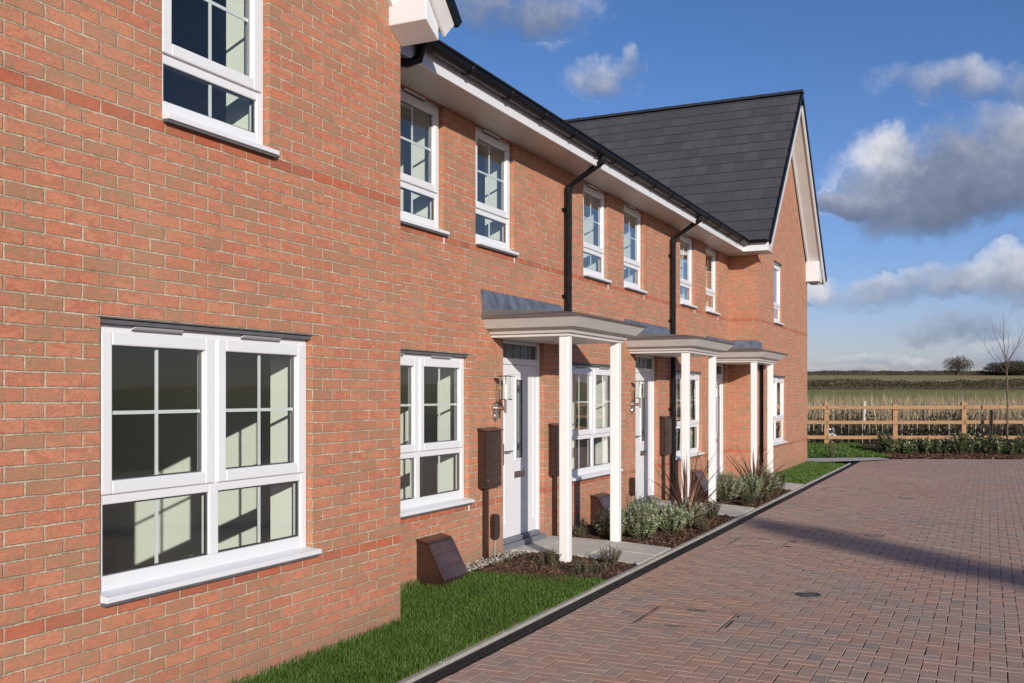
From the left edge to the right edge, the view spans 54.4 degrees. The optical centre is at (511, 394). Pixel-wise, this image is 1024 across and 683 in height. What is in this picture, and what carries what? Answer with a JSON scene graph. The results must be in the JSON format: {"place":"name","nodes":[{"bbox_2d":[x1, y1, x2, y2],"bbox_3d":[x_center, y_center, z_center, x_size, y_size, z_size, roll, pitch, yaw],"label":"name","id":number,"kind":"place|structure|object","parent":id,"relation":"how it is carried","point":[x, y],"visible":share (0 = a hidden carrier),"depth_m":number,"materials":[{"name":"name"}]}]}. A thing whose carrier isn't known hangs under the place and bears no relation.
{"place":"outdoors","nodes":[
{"label":"outdoors","id":0,"kind":"place"},
{"bbox_2d":[227,570,606,682],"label":"grass","id":1,"kind":"structure","parent":0,"point":[421,647],"depth_m":7.49,"materials":[{"name":"green plant"}]},
{"bbox_2d":[400,574,577,627],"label":"lawn","id":2,"kind":"structure","parent":0,"point":[406,604],"depth_m":8.48,"materials":[{"name":"green plant"}]},
{"bbox_2d":[416,533,467,587],"bbox_3d":[-0.644,1.575,9.274,0.305,0.502,0.466,0,0,26],"label":"gas meter box","id":3,"kind":"object","parent":2,"relation":"on","point":[439,560],"visible":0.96,"depth_m":9.13,"materials":[{"name":"brown plastic"}]},
{"bbox_2d":[467,551,636,585],"bbox_3d":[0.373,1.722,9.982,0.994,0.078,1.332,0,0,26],"label":"bark mulch","id":4,"kind":"object","parent":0,"point":[525,570],"visible":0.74,"depth_m":9.81,"materials":[{"name":"brown wood"}]},
{"bbox_2d":[465,550,528,571],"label":"gravel","id":5,"kind":"structure","parent":4,"relation":"on","point":[478,562],"depth_m":10.19,"materials":[{"name":"grey gravel"}]},
{"bbox_2d":[534,548,561,564],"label":"shrub","id":6,"kind":"object","parent":4,"relation":"on","point":[550,556],"visible":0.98,"depth_m":10.06,"materials":[{"name":"plant"}]},
{"bbox_2d":[569,558,592,575],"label":"shrub","id":7,"kind":"object","parent":4,"relation":"on","point":[585,569],"visible":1,"depth_m":9.58,"materials":[{"name":"green plant"}]},
{"bbox_2d":[591,561,609,573],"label":"shrub","id":8,"kind":"object","parent":4,"relation":"on","point":[599,567],"visible":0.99,"depth_m":9.67,"materials":[{"name":"green plant"}]},
{"bbox_2d":[598,544,621,564],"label":"shrub","id":9,"kind":"object","parent":4,"relation":"on","point":[613,559],"visible":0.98,"depth_m":10.15,"materials":[{"name":"plant"}]},
{"bbox_2d":[587,561,637,577],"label":"bark mulch","id":10,"kind":"object","parent":4,"relation":"on","point":[620,565],"visible":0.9,"depth_m":9.93,"materials":[{"name":"brown wood"}]},
{"bbox_2d":[512,536,670,564],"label":"path","id":11,"kind":"structure","parent":0,"point":[637,553],"depth_m":11.05,"materials":[{"name":"concrete"}]},
{"bbox_2d":[557,510,736,548],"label":"bark mulch","id":12,"kind":"object","parent":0,"point":[655,543],"visible":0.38,"depth_m":12.22,"materials":[{"name":"brown wood"}]},
{"bbox_2d":[572,524,589,535],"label":"shrub","id":13,"kind":"object","parent":12,"relation":"on","point":[575,532],"visible":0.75,"depth_m":12.07,"materials":[{"name":"green plant"}]},
{"bbox_2d":[590,492,609,523],"bbox_3d":[1.261,1.575,13.251,0.305,0.502,0.466,0,0,26],"label":"gas meter box","id":14,"kind":"object","parent":12,"relation":"on","point":[599,501],"visible":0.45,"depth_m":13.10,"materials":[{"name":"brown plastic"}]},
{"bbox_2d":[480,514,730,579],"bbox_3d":[1.397,1.709,12.079,1.338,0.092,5.412,0,0,26],"label":"ground cover","id":15,"kind":"object","parent":12,"relation":"on","point":[594,574],"visible":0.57,"depth_m":10.21,"materials":[{"name":"brown wood"}]},
{"bbox_2d":[592,506,631,537],"bbox_3d":[1.195,1.520,11.967,0.508,0.439,0.516,0,0,-12],"label":"silver shrub","id":16,"kind":"object","parent":12,"relation":"on","point":[604,520],"visible":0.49,"depth_m":11.90,"materials":[{"name":"green plant"}]},
{"bbox_2d":[621,503,662,539],"bbox_3d":[1.544,1.511,11.933,0.550,0.458,0.525,0,0,6],"label":"silver shrub","id":17,"kind":"object","parent":12,"relation":"on","point":[639,526],"visible":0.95,"depth_m":11.86,"materials":[{"name":"green plant"}]},
{"bbox_2d":[624,495,669,531],"bbox_3d":[1.649,1.489,12.431,0.597,0.503,0.599,0,0,26],"label":"silver shrub","id":18,"kind":"object","parent":12,"relation":"on","point":[650,504],"visible":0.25,"depth_m":12.42,"materials":[{"name":"green plant"}]},
{"bbox_2d":[655,503,689,533],"bbox_3d":[2.000,1.546,12.482,0.495,0.388,0.524,0,0,-13],"label":"silver shrub","id":19,"kind":"object","parent":12,"relation":"on","point":[674,526],"visible":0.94,"depth_m":12.38,"materials":[{"name":"green plant"}]},
{"bbox_2d":[622,448,740,525],"bbox_3d":[2.241,1.206,13.048,1.772,1.061,1.752,0,0,26],"label":"sword leaf plant","id":20,"kind":"object","parent":12,"relation":"on","point":[692,497],"visible":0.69,"depth_m":13.06,"materials":[{"name":"brown plant"}]},
{"bbox_2d":[669,497,707,527],"bbox_3d":[2.289,1.533,13.012,0.513,0.415,0.585,0,0,26],"label":"silver shrub","id":21,"kind":"object","parent":12,"relation":"on","point":[690,516],"visible":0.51,"depth_m":12.91,"materials":[{"name":"green plant"}]},
{"bbox_2d":[696,518,709,529],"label":"shrub","id":22,"kind":"object","parent":12,"relation":"on","point":[701,525],"visible":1,"depth_m":12.77,"materials":[{"name":"plant"}]},
{"bbox_2d":[701,498,721,518],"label":"dark shrub","id":23,"kind":"object","parent":12,"relation":"on","point":[713,513],"visible":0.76,"depth_m":13.86,"materials":[{"name":"green plant"}]},
{"bbox_2d":[645,500,754,516],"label":"path","id":24,"kind":"structure","parent":0,"point":[737,511],"depth_m":14.99,"materials":[{"name":"concrete"}]},
{"bbox_2d":[665,486,791,507],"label":"bark mulch","id":25,"kind":"object","parent":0,"point":[753,502],"visible":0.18,"depth_m":16.27,"materials":[{"name":"brown wood"}]},
{"bbox_2d":[690,469,707,492],"bbox_3d":[3.300,1.575,17.508,0.305,0.502,0.466,0,0,26],"label":"gas meter box","id":26,"kind":"object","parent":25,"relation":"on","point":[698,473],"visible":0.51,"depth_m":17.35,"materials":[{"name":"brown plastic"}]},
{"bbox_2d":[716,470,743,502],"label":"silver shrub","id":27,"kind":"object","parent":25,"relation":"on","point":[729,489],"visible":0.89,"depth_m":15.86,"materials":[{"name":"green plant"}]},
{"bbox_2d":[739,492,753,505],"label":"dark shrub","id":28,"kind":"object","parent":25,"relation":"on","point":[747,500],"visible":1,"depth_m":15.53,"materials":[{"name":"green plant"}]},
{"bbox_2d":[738,471,767,501],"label":"silver shrub","id":29,"kind":"object","parent":25,"relation":"on","point":[755,486],"visible":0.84,"depth_m":16.09,"materials":[{"name":"green plant"}]},
{"bbox_2d":[757,490,770,500],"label":"shrub","id":30,"kind":"object","parent":25,"relation":"on","point":[764,498],"visible":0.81,"depth_m":16.28,"materials":[{"name":"green plant"}]},
{"bbox_2d":[752,466,781,495],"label":"silver shrub","id":31,"kind":"object","parent":25,"relation":"on","point":[770,490],"visible":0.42,"depth_m":16.98,"materials":[{"name":"green plant"}]},
{"bbox_2d":[729,443,805,493],"bbox_3d":[4.107,1.220,16.796,1.726,1.031,1.640,0,0,42],"label":"sword leaf plant","id":32,"kind":"object","parent":25,"relation":"on","point":[757,471],"visible":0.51,"depth_m":16.66,"materials":[{"name":"brown plant"}]},
{"bbox_2d":[771,472,789,491],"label":"dark shrub","id":33,"kind":"object","parent":25,"relation":"on","point":[780,488],"visible":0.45,"depth_m":17.87,"materials":[{"name":"green plant"}]},
{"bbox_2d":[436,459,1023,682],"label":"block paving","id":34,"kind":"structure","parent":0,"point":[565,665],"depth_m":8.59,"materials":[{"name":"brown brick"}]},
{"bbox_2d":[632,606,738,631],"bbox_3d":[1.377,1.777,7.851,0.660,0.037,0.710,0,0,26],"label":"inspection cover","id":35,"kind":"object","parent":34,"relation":"on","point":[679,618],"visible":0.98,"depth_m":7.81,"materials":[{"name":"brick"}]},
{"bbox_2d":[728,537,790,548],"bbox_3d":[2.953,1.777,11.891,0.610,0.037,0.660,0,0,26],"label":"inspection cover","id":36,"kind":"object","parent":34,"relation":"on","point":[761,542],"visible":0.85,"depth_m":11.86,"materials":[{"name":"brick"}]},
{"bbox_2d":[796,592,820,597],"bbox_3d":[2.616,1.767,8.793,0.210,0.018,0.210,0,0,26],"label":"drain cover","id":37,"kind":"object","parent":34,"relation":"on","point":[808,594],"visible":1,"depth_m":8.78,"materials":[{"name":"metal"}]},
{"bbox_2d":[823,487,861,491],"bbox_3d":[6.150,1.777,18.565,0.610,0.037,0.660,0,0,26],"label":"inspection cover","id":38,"kind":"object","parent":34,"relation":"on","point":[843,489],"visible":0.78,"depth_m":18.50,"materials":[{"name":"brick"}]},
{"bbox_2d":[865,534,883,536],"bbox_3d":[4.531,1.767,12.466,0.240,0.018,0.240,0,0,26],"label":"drain cover","id":39,"kind":"object","parent":34,"relation":"on","point":[875,535],"visible":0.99,"depth_m":12.45,"materials":[{"name":"metal"}]},
{"bbox_2d":[438,0,1023,371],"label":"sky","id":40,"kind":"structure","parent":0,"point":[914,109],"materials":[{"name":"blue"}]},
{"bbox_2d":[518,458,973,588],"bbox_3d":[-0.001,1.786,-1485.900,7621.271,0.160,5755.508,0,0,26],"label":"ground","id":41,"kind":"structure","parent":0,"point":[842,462],"depth_m":27.37,"materials":[{"name":"green plant"}]},
{"bbox_2d":[0,0,461,682],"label":"gable house","id":42,"kind":"structure","parent":41,"relation":"on","point":[198,340],"depth_m":6.08,"materials":[{"name":"brick"}]},
{"bbox_2d":[98,316,321,606],"bbox_3d":[-1.771,0.348,6.032,0.163,1.511,1.885,0,0,26],"label":"window","id":43,"kind":"structure","parent":42,"relation":"in","point":[211,344],"depth_m":5.95,"materials":[{"name":"white plastic"}]},
{"bbox_2d":[162,0,279,157],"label":"window","id":44,"kind":"structure","parent":42,"relation":"in","point":[248,87],"depth_m":6.05,"materials":[{"name":"white plastic"}]},
{"bbox_2d":[400,39,647,590],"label":"terraced house","id":45,"kind":"structure","parent":41,"relation":"on","point":[487,158],"depth_m":10.20,"materials":[{"name":"brick"}]},
{"bbox_2d":[400,87,449,243],"bbox_3d":[-0.879,-2.114,9.221,0.163,1.326,0.955,0,0,26],"label":"window","id":46,"kind":"structure","parent":45,"relation":"in","point":[430,189],"depth_m":9.39,"materials":[{"name":"white plastic"}]},
{"bbox_2d":[400,349,473,518],"bbox_3d":[-0.849,0.383,9.283,0.163,1.582,1.890,0,0,26],"label":"window","id":47,"kind":"structure","parent":45,"relation":"in","point":[416,448],"depth_m":9.40,"materials":[{"name":"white plastic"}]},
{"bbox_2d":[477,427,503,560],"bbox_3d":[-0.221,1.049,10.396,0.102,1.414,0.424,0,0,26],"label":"meter box","id":48,"kind":"object","parent":45,"relation":"attached to","point":[489,457],"visible":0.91,"depth_m":10.32,"materials":[{"name":"brown plastic"}]},
{"bbox_2d":[485,433,501,485],"bbox_3d":[-0.192,0.673,10.382,0.014,0.535,0.360,0,0,26],"label":"cabinet door","id":49,"kind":"structure","parent":48,"relation":"in","point":[493,442],"depth_m":10.36,"materials":[{"name":"brown plastic"}]},
{"bbox_2d":[490,514,499,556],"bbox_3d":[-0.176,1.499,10.530,0.067,0.477,0.131,0,0,26],"label":"cable entry box","id":50,"kind":"object","parent":45,"relation":"attached to","point":[495,527],"visible":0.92,"depth_m":10.50,"materials":[{"name":"brown plastic"}]},
{"bbox_2d":[476,126,518,262],"bbox_3d":[-0.198,-2.114,10.641,0.163,1.326,0.955,0,0,26],"label":"window","id":51,"kind":"structure","parent":45,"relation":"in","point":[502,216],"depth_m":10.75,"materials":[{"name":"white plastic"}]},
{"bbox_2d":[491,375,514,420],"bbox_3d":[-0.086,0.040,10.520,0.239,0.481,0.202,0,0,26],"label":"wall lamp","id":52,"kind":"object","parent":45,"relation":"attached to","point":[495,408],"visible":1,"depth_m":10.50,"materials":[{"name":"metal"}]},
{"bbox_2d":[503,339,545,552],"bbox_3d":[0.098,0.551,11.285,0.155,2.350,1.100,0,0,26],"label":"front door","id":53,"kind":"structure","parent":45,"relation":"in","point":[521,359],"depth_m":11.36,"materials":[{"name":"white plastic"}]},
{"bbox_2d":[548,423,558,535],"bbox_3d":[0.566,1.049,12.037,0.102,1.414,0.424,0,0,26],"label":"meter box","id":54,"kind":"object","parent":45,"relation":"attached to","point":[553,450],"visible":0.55,"depth_m":11.89,"materials":[{"name":"brown plastic"}]},
{"bbox_2d":[555,428,558,472],"bbox_3d":[0.594,0.673,12.023,0.014,0.535,0.360,0,0,26],"label":"cabinet door","id":55,"kind":"structure","parent":54,"relation":"in","point":[556,430],"depth_m":11.89,"materials":[{"name":"brown plastic"}]},
{"bbox_2d":[396,463,850,682],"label":"kerb edging","id":56,"kind":"object","parent":41,"relation":"on","point":[455,657],"visible":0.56,"depth_m":8.37,"materials":[{"name":"concrete"}]},
{"bbox_2d":[413,461,860,682],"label":"drain channel","id":57,"kind":"object","parent":41,"relation":"on","point":[472,658],"visible":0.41,"depth_m":8.40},
{"bbox_2d":[564,137,734,528],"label":"terraced house","id":58,"kind":"structure","parent":41,"relation":"on","point":[625,214],"depth_m":14.31,"materials":[{"name":"brick"}]},
{"bbox_2d":[572,362,622,482],"bbox_3d":[1.107,0.383,13.366,0.163,1.582,1.895,0,0,26],"label":"window","id":59,"kind":"structure","parent":58,"relation":"in","point":[591,471],"depth_m":13.29,"materials":[{"name":"white plastic"}]},
{"bbox_2d":[583,182,611,283],"bbox_3d":[1.098,-2.114,13.346,0.163,1.326,0.955,0,0,26],"label":"window","id":60,"kind":"structure","parent":58,"relation":"in","point":[590,249],"depth_m":13.46,"materials":[{"name":"white plastic"}]},
{"bbox_2d":[629,477,634,502],"bbox_3d":[1.760,1.474,14.570,0.067,0.527,0.131,0,0,26],"label":"cable entry box","id":61,"kind":"object","parent":58,"relation":"attached to","point":[632,486],"visible":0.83,"depth_m":14.53,"materials":[{"name":"brown plastic"}]},
{"bbox_2d":[624,204,646,293],"bbox_3d":[1.781,-2.114,14.771,0.163,1.326,0.955,0,0,26],"label":"window","id":62,"kind":"structure","parent":58,"relation":"in","point":[635,265],"depth_m":14.95,"materials":[{"name":"white plastic"}]},
{"bbox_2d":[630,381,646,413],"bbox_3d":[1.850,0.040,14.560,0.239,0.481,0.202,0,0,26],"label":"wall lamp","id":63,"kind":"object","parent":58,"relation":"attached to","point":[632,404],"visible":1,"depth_m":14.54,"materials":[{"name":"metal"}]},
{"bbox_2d":[636,354,658,505],"bbox_3d":[2.028,0.551,15.312,0.155,2.350,1.100,0,0,26],"label":"front door","id":64,"kind":"structure","parent":58,"relation":"in","point":[644,363],"depth_m":15.44,"materials":[{"name":"white plastic"}]},
{"bbox_2d":[659,416,672,499],"bbox_3d":[2.480,1.049,16.032,0.102,1.414,0.424,0,0,26],"label":"meter box","id":65,"kind":"object","parent":58,"relation":"attached to","point":[665,435],"visible":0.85,"depth_m":15.96,"materials":[{"name":"brown plastic"}]},
{"bbox_2d":[665,420,671,453],"bbox_3d":[2.509,0.673,16.019,0.014,0.535,0.360,0,0,26],"label":"cabinet door","id":66,"kind":"structure","parent":65,"relation":"in","point":[668,423],"depth_m":16.01,"materials":[{"name":"brown plastic"}]},
{"bbox_2d":[565,89,826,478],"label":"gable house","id":67,"kind":"structure","parent":41,"relation":"on","point":[743,166],"depth_m":22.02,"materials":[{"name":"brick"}]},
{"bbox_2d":[774,260,783,325],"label":"window","id":68,"kind":"structure","parent":67,"relation":"in","point":[777,265],"depth_m":21.95,"materials":[{"name":"white plastic"}]},
{"bbox_2d":[773,375,787,446],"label":"window","id":69,"kind":"structure","parent":67,"relation":"in","point":[778,382],"depth_m":22.05,"materials":[{"name":"white plastic"}]},
{"bbox_2d":[669,202,787,496],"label":"terraced house","id":70,"kind":"structure","parent":41,"relation":"on","point":[702,285],"depth_m":18.31,"materials":[{"name":"brick"}]},
{"bbox_2d":[680,234,697,312],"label":"window","id":71,"kind":"structure","parent":70,"relation":"in","point":[685,242],"depth_m":17.47,"materials":[{"name":"white plastic"}]},
{"bbox_2d":[676,370,704,460],"bbox_3d":[3.052,0.383,17.424,0.163,1.582,1.895,0,0,26],"label":"window","id":72,"kind":"structure","parent":70,"relation":"in","point":[694,376],"depth_m":17.82,"materials":[{"name":"white plastic"}]},
{"bbox_2d":[706,247,720,315],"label":"window","id":73,"kind":"structure","parent":70,"relation":"in","point":[710,253],"depth_m":19.03,"materials":[{"name":"white plastic"}]},
{"bbox_2d":[716,384,719,404],"bbox_3d":[3.795,0.040,18.618,0.239,0.481,0.202,0,0,26],"label":"wall lamp","id":74,"kind":"object","parent":70,"relation":"attached to","point":[716,394],"visible":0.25,"depth_m":18.57,"materials":[{"name":"metal"}]},
{"bbox_2d":[716,363,726,481],"bbox_3d":[3.983,0.551,19.393,0.155,2.350,1.100,0,0,26],"label":"front door","id":75,"kind":"structure","parent":70,"relation":"in","point":[719,367],"depth_m":19.68,"materials":[{"name":"white plastic"}]},
{"bbox_2d":[726,480,803,489],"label":"path","id":76,"kind":"structure","parent":0,"point":[791,486],"depth_m":18.96,"materials":[{"name":"concrete"}]},
{"bbox_2d":[766,461,844,483],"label":"grass","id":77,"kind":"structure","parent":0,"point":[817,469],"depth_m":22.28,"materials":[{"name":"green plant"}]},
{"bbox_2d":[807,457,886,461],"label":"path","id":78,"kind":"structure","parent":0,"point":[841,459],"depth_m":26.55,"materials":[{"name":"concrete"}]},
{"bbox_2d":[807,442,888,457],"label":"lawn","id":79,"kind":"structure","parent":0,"point":[839,454],"depth_m":27.64,"materials":[{"name":"green plant"}]},
{"bbox_2d":[826,440,837,457],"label":"pale shrub","id":80,"kind":"object","parent":79,"relation":"on","point":[832,450],"visible":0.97,"depth_m":27.23,"materials":[{"name":"green plant"}]},
{"bbox_2d":[807,390,1023,409],"bbox_3d":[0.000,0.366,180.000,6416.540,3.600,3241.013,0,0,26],"label":"field","id":81,"kind":"structure","parent":0,"point":[910,393],"depth_m":277.11,"materials":[{"name":"green plant"}]},
{"bbox_2d":[807,378,1023,389],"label":"field hedge","id":82,"kind":"object","parent":81,"relation":"on","point":[877,384],"visible":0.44,"depth_m":299.73,"materials":[{"name":"green plant"}]},
{"bbox_2d":[807,375,1023,383],"bbox_3d":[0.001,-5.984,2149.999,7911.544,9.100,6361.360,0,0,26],"label":"field","id":83,"kind":"structure","parent":0,"point":[921,378],"depth_m":489.21,"materials":[{"name":"plant"}]},
{"bbox_2d":[807,369,1023,374],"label":"field hedge","id":84,"kind":"object","parent":83,"relation":"on","point":[889,372],"visible":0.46,"depth_m":551.56,"materials":[{"name":"green plant"}]},
{"bbox_2d":[942,355,972,374],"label":"bare tree","id":85,"kind":"object","parent":83,"relation":"on","point":[958,364],"visible":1,"depth_m":548.50,"materials":[{"name":"grey plant"}]},
{"bbox_2d":[982,360,1023,375],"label":"tree clump","id":86,"kind":"object","parent":83,"relation":"on","point":[1016,366],"visible":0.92,"depth_m":540.96,"materials":[{"name":"green plant"}]},
{"bbox_2d":[807,439,1023,444],"bbox_3d":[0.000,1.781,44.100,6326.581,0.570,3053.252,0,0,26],"label":"grass bank","id":87,"kind":"structure","parent":0,"point":[872,442],"depth_m":31.45,"materials":[{"name":"green plant"}]},
{"bbox_2d":[862,401,865,427],"bbox_3d":[11.637,0.891,32.994,0.113,1.352,0.129,0,0,-42],"label":"wooden post","id":88,"kind":"object","parent":87,"relation":"on","point":[864,412],"visible":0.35,"depth_m":32.95,"materials":[{"name":"white wood"}]},
{"bbox_2d":[807,389,1023,439],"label":"reeds","id":89,"kind":"object","parent":87,"relation":"on","point":[815,414],"visible":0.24,"depth_m":34.52,"materials":[{"name":"beige plant"}]},
{"bbox_2d":[807,409,1023,442],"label":"bramble","id":90,"kind":"object","parent":87,"relation":"on","point":[1014,429],"visible":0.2,"depth_m":31.66,"materials":[{"name":"green plant"}]},
{"bbox_2d":[829,427,837,435],"bbox_3d":[9.919,1.214,30.989,0.340,0.414,0.257,0,0,-27],"label":"plastic bag","id":91,"kind":"object","parent":90,"relation":"attached to","point":[832,433],"visible":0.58,"depth_m":30.95,"materials":[{"name":"white plastic"}]},
{"bbox_2d":[807,402,1023,443],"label":"timber fence","id":92,"kind":"object","parent":87,"relation":"on","point":[894,422],"visible":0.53,"depth_m":29.91,"materials":[{"name":"brown wood"}]},
{"bbox_2d":[858,443,1023,458],"bbox_3d":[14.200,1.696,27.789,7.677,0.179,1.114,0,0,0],"label":"bark mulch","id":93,"kind":"object","parent":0,"point":[930,455],"visible":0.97,"depth_m":27.68,"materials":[{"name":"brown wood"}]},
{"bbox_2d":[872,432,900,453],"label":"hedge shrub","id":94,"kind":"object","parent":93,"relation":"on","point":[882,446],"visible":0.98,"depth_m":28.02,"materials":[{"name":"green plant"}]},
{"bbox_2d":[885,438,917,453],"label":"hedge shrub","id":95,"kind":"object","parent":93,"relation":"on","point":[906,447],"visible":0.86,"depth_m":28.00,"materials":[{"name":"green plant"}]},
{"bbox_2d":[906,437,934,453],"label":"hedge shrub","id":96,"kind":"object","parent":93,"relation":"on","point":[924,448],"visible":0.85,"depth_m":28.10,"materials":[{"name":"green plant"}]},
{"bbox_2d":[926,438,957,454],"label":"hedge shrub","id":97,"kind":"object","parent":93,"relation":"on","point":[943,447],"visible":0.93,"depth_m":28.04,"materials":[{"name":"green plant"}]},
{"bbox_2d":[944,432,974,454],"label":"hedge shrub","id":98,"kind":"object","parent":93,"relation":"on","point":[960,446],"visible":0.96,"depth_m":27.90,"materials":[{"name":"green plant"}]},
{"bbox_2d":[964,433,987,452],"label":"hedge shrub","id":99,"kind":"object","parent":93,"relation":"on","point":[977,445],"visible":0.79,"depth_m":28.15,"materials":[{"name":"green plant"}]},
{"bbox_2d":[989,410,992,437],"bbox_3d":[14.209,1.016,29.598,0.129,1.103,0.113,0,0,3],"label":"wooden post","id":100,"kind":"object","parent":93,"relation":"on","point":[991,422],"visible":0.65,"depth_m":29.55,"materials":[{"name":"brown wood"}]},
{"bbox_2d":[981,434,1007,453],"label":"hedge shrub","id":101,"kind":"object","parent":93,"relation":"on","point":[994,444],"visible":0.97,"depth_m":27.91,"materials":[{"name":"green plant"}]},
{"bbox_2d":[972,312,1023,444],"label":"young tree","id":102,"kind":"object","parent":93,"relation":"on","point":[1006,368],"visible":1,"depth_m":28.99,"materials":[{"name":"brown plant"}]},
{"bbox_2d":[1002,438,1023,454],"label":"hedge shrub","id":103,"kind":"object","parent":93,"relation":"on","point":[1012,447],"visible":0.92,"depth_m":27.89,"materials":[{"name":"green plant"}]},
{"bbox_2d":[1015,433,1023,447],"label":"hedge shrub","id":104,"kind":"object","parent":93,"relation":"on","point":[1020,435],"visible":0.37,"depth_m":28.42,"materials":[{"name":"green plant"}]}
]}

